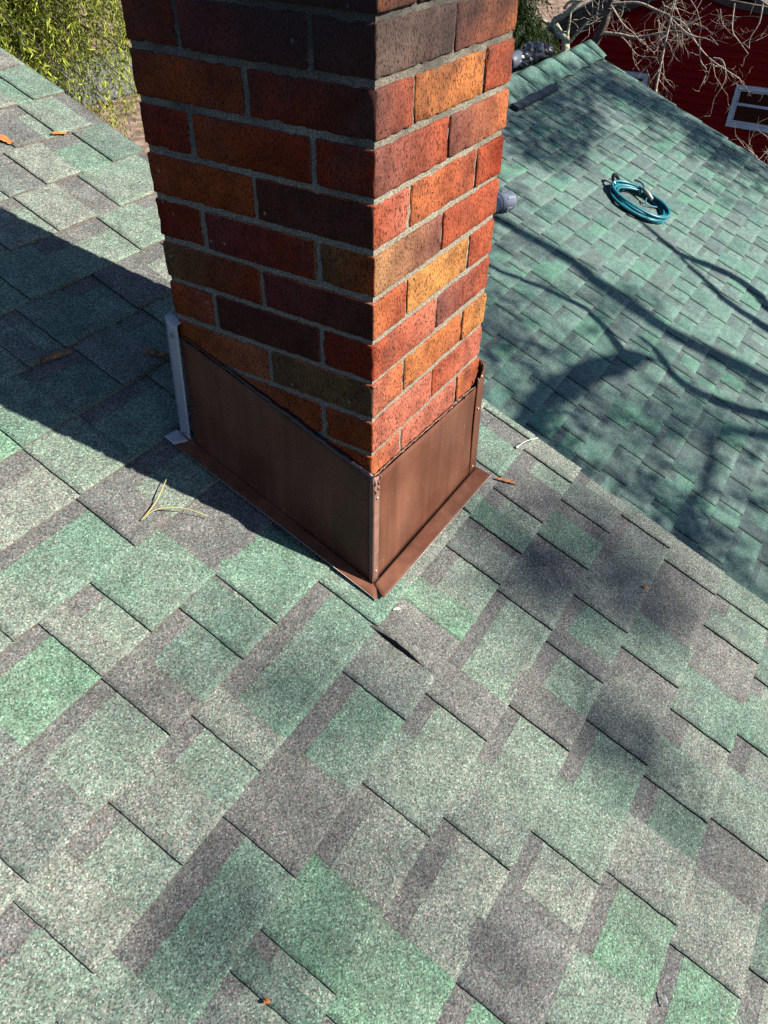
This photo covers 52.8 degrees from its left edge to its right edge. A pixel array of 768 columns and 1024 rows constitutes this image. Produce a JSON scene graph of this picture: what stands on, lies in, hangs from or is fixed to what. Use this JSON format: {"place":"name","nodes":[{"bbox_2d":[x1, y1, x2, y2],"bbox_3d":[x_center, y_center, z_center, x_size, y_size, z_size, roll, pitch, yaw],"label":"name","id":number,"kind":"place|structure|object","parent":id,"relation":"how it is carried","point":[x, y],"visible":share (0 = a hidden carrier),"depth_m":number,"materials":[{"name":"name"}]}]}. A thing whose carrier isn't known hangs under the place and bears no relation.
{"place":"outdoors","nodes":[
{"label":"outdoors","id":0,"kind":"place"},
{"bbox_2d":[33,49,135,105],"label":"driveway","id":1,"kind":"structure","parent":0,"point":[111,86],"depth_m":21.27,"materials":[{"name":"grey concrete"}]},
{"bbox_2d":[3,0,590,154],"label":"ground","id":2,"kind":"structure","parent":0,"point":[138,138],"depth_m":19.82,"materials":[{"name":"beige soil"}]},
{"bbox_2d":[0,0,142,139],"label":"evergreen tree","id":3,"kind":"object","parent":2,"relation":"on","point":[22,37],"visible":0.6,"depth_m":4.95,"materials":[{"name":"green plant"}]},
{"bbox_2d":[511,0,561,72],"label":"evergreen tree","id":4,"kind":"object","parent":2,"relation":"on","point":[526,19],"visible":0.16,"depth_m":10.05,"materials":[{"name":"green plant"}]},
{"bbox_2d":[541,0,625,51],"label":"bare tree","id":5,"kind":"object","parent":2,"relation":"on","point":[560,34],"visible":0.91,"depth_m":9.67,"materials":[{"name":"grey plant"}]},
{"bbox_2d":[631,0,690,99],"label":"bare sapling","id":6,"kind":"object","parent":2,"relation":"on","point":[664,45],"visible":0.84,"depth_m":9.07,"materials":[{"name":"brown plant"}]},
{"bbox_2d":[592,0,766,117],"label":"bare tree","id":7,"kind":"object","parent":2,"relation":"on","point":[601,31],"visible":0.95,"depth_m":9.19,"materials":[{"name":"grey plant"}]},
{"bbox_2d":[733,118,767,160],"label":"bare shrub","id":8,"kind":"object","parent":2,"relation":"on","point":[751,151],"visible":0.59,"depth_m":9.18,"materials":[{"name":"brown plant"}]},
{"bbox_2d":[0,47,767,1023],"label":"shingle roof","id":9,"kind":"structure","parent":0,"point":[494,769],"depth_m":1.29,"materials":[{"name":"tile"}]},
{"bbox_2d":[0,134,12,143],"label":"dry leaf","id":10,"kind":"object","parent":9,"relation":"on","point":[4,138],"visible":1,"depth_m":1.85,"materials":[{"name":"orange plant"}]},
{"bbox_2d":[40,349,71,361],"bbox_3d":[-0.643,-0.308,1.518,0.017,0.010,0.065,28,48,27],"label":"bark chip","id":11,"kind":"object","parent":9,"relation":"on","point":[54,355],"visible":1,"depth_m":1.51,"materials":[{"name":"brown wood"}]},
{"bbox_2d":[51,131,65,133],"bbox_3d":[-0.813,-0.948,1.933,0.037,0.010,0.010,-30,50,-31],"label":"dry leaf","id":12,"kind":"object","parent":9,"relation":"on","point":[59,132],"visible":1,"depth_m":1.93,"materials":[{"name":"orange plant"}]},
{"bbox_2d":[144,349,169,357],"bbox_3d":[-0.465,-0.329,1.608,0.062,0.026,0.014,-1,41,-3],"label":"bark chip","id":13,"kind":"object","parent":9,"relation":"on","point":[159,353],"visible":0.81,"depth_m":1.60,"materials":[{"name":"brown wood"}]},
{"bbox_2d":[141,471,208,520],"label":"pine needles","id":14,"kind":"object","parent":9,"relation":"on","point":[146,514],"visible":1,"depth_m":1.39,"materials":[{"name":"beige plant"}]},
{"bbox_2d":[263,998,269,1003],"bbox_3d":[-0.153,0.637,1.008,0.008,0.005,0.010,23,46,23],"label":"leaf scrap","id":15,"kind":"object","parent":9,"relation":"on","point":[266,1001],"visible":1,"depth_m":1.01,"materials":[{"name":"orange plant"}]},
{"bbox_2d":[121,0,517,600],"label":"brick chimney","id":16,"kind":"object","parent":9,"relation":"on","point":[324,173],"visible":0.95,"depth_m":1.15,"materials":[{"name":"brick"}]},
{"bbox_2d":[496,477,516,484],"bbox_3d":[0.274,-0.070,1.728,0.050,0.019,0.008,-1,41,-2],"label":"wood sliver","id":17,"kind":"object","parent":9,"relation":"on","point":[505,480],"visible":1,"depth_m":1.73,"materials":[{"name":"orange plant"}]},
{"bbox_2d":[662,992,667,1007],"bbox_3d":[0.428,0.742,1.177,0.004,0.007,0.020,-2,41,-3],"label":"leaf scrap","id":18,"kind":"object","parent":9,"relation":"on","point":[665,998],"visible":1,"depth_m":1.17,"materials":[{"name":"beige plant"}]},
{"bbox_2d":[477,39,767,603],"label":"shingle roof","id":19,"kind":"structure","parent":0,"point":[622,354],"depth_m":4.62,"materials":[{"name":"tile"}]},
{"bbox_2d":[495,190,515,212],"bbox_3d":[0.613,-1.840,4.653,0.443,0.151,0.121,-31,51,-32],"label":"roof pipe","id":20,"kind":"object","parent":19,"relation":"on","point":[506,200],"visible":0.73,"depth_m":4.69,"materials":[{"name":"grey plastic"}]},
{"bbox_2d":[511,41,552,71],"bbox_3d":[1.036,-3.666,6.338,0.234,0.210,1.412,23,46,23],"label":"plastic sheeting","id":21,"kind":"object","parent":19,"relation":"on","point":[530,53],"visible":0.49,"depth_m":6.51,"materials":[{"name":"black plastic"}]},
{"bbox_2d":[609,173,670,223],"bbox_3d":[1.789,-2.203,5.437,0.465,0.245,0.418,23,46,23],"label":"coiled hose","id":22,"kind":"object","parent":19,"relation":"on","point":[618,185],"visible":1,"depth_m":5.44,"materials":[{"name":"teal rubber"}]},
{"bbox_2d":[543,0,767,163],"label":"red house","id":23,"kind":"structure","parent":0,"point":[740,117],"depth_m":10.93,"materials":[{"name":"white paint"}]},
{"bbox_2d":[623,70,649,85],"bbox_3d":[3.462,-6.346,11.626,0.935,0.535,0.065,23,46,23],"label":"window","id":24,"kind":"structure","parent":23,"relation":"in","point":[639,77],"depth_m":11.34,"materials":[{"name":"grey glass"}]},
{"bbox_2d":[725,84,767,132],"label":"window","id":25,"kind":"structure","parent":23,"relation":"in","point":[745,110],"depth_m":10.85,"materials":[{"name":"white glass"}]}
]}

